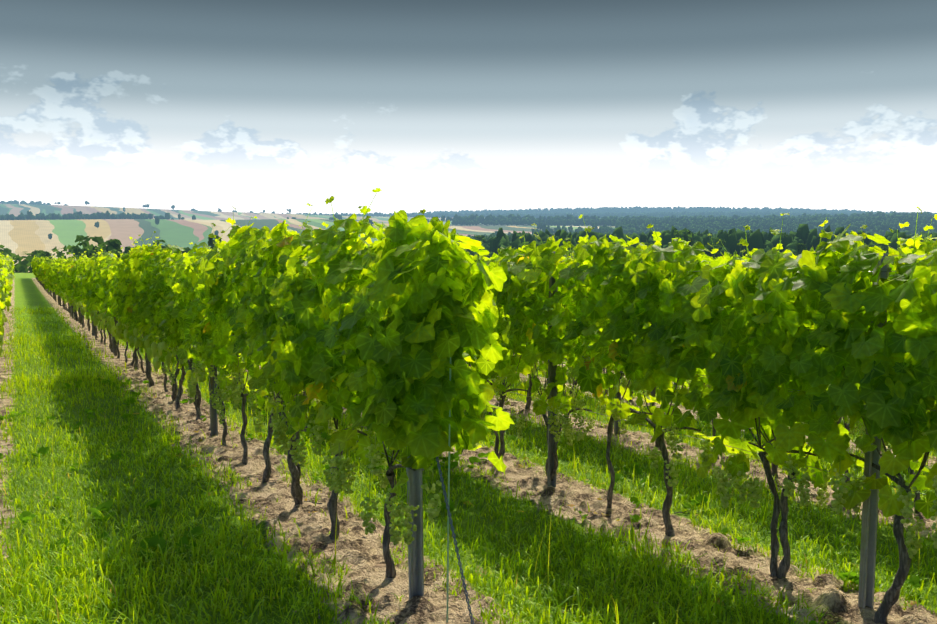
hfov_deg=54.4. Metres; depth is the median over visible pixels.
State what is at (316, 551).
soil clods
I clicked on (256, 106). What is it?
sky
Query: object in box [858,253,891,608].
post
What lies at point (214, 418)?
trellis posts
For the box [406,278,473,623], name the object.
trellis end post
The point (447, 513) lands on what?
vine stake
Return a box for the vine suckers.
[0,291,936,558]
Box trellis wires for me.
[161,271,935,494]
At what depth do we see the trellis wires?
5.49 m
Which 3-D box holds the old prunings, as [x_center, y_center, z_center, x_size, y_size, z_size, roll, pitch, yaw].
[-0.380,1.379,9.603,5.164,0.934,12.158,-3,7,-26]
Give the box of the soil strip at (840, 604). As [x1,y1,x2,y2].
[229,362,936,623]
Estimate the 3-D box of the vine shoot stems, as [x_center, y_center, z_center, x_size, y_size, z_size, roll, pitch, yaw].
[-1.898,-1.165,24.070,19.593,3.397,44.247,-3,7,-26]
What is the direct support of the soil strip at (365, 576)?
on the terrain ground at (20, 237)
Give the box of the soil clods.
[114,380,850,615]
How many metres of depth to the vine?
5.17 m
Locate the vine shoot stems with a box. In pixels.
[1,193,932,267]
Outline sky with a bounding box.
[0,0,936,214]
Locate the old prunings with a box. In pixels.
[130,393,920,618]
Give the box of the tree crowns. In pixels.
[0,229,923,272]
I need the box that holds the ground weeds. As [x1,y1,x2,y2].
[0,378,920,623]
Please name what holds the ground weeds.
on the terrain ground at (20, 237)
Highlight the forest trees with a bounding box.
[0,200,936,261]
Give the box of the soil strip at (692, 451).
[488,396,936,540]
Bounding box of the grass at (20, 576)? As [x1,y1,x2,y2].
[0,304,936,623]
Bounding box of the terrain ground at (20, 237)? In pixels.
[0,203,936,623]
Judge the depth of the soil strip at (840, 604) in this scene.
5.95 m
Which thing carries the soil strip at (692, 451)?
on the terrain ground at (20, 237)
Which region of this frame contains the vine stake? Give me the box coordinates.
[446,357,450,621]
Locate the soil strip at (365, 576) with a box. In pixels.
[105,362,520,623]
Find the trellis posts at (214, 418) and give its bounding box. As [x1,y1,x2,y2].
[41,252,675,486]
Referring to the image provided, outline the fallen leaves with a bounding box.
[101,377,916,612]
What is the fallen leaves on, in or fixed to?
on the terrain ground at (20, 237)
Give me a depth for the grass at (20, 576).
5.87 m
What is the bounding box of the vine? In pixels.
[0,188,936,622]
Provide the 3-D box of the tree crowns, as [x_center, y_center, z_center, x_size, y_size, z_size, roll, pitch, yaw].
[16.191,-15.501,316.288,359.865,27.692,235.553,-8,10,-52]

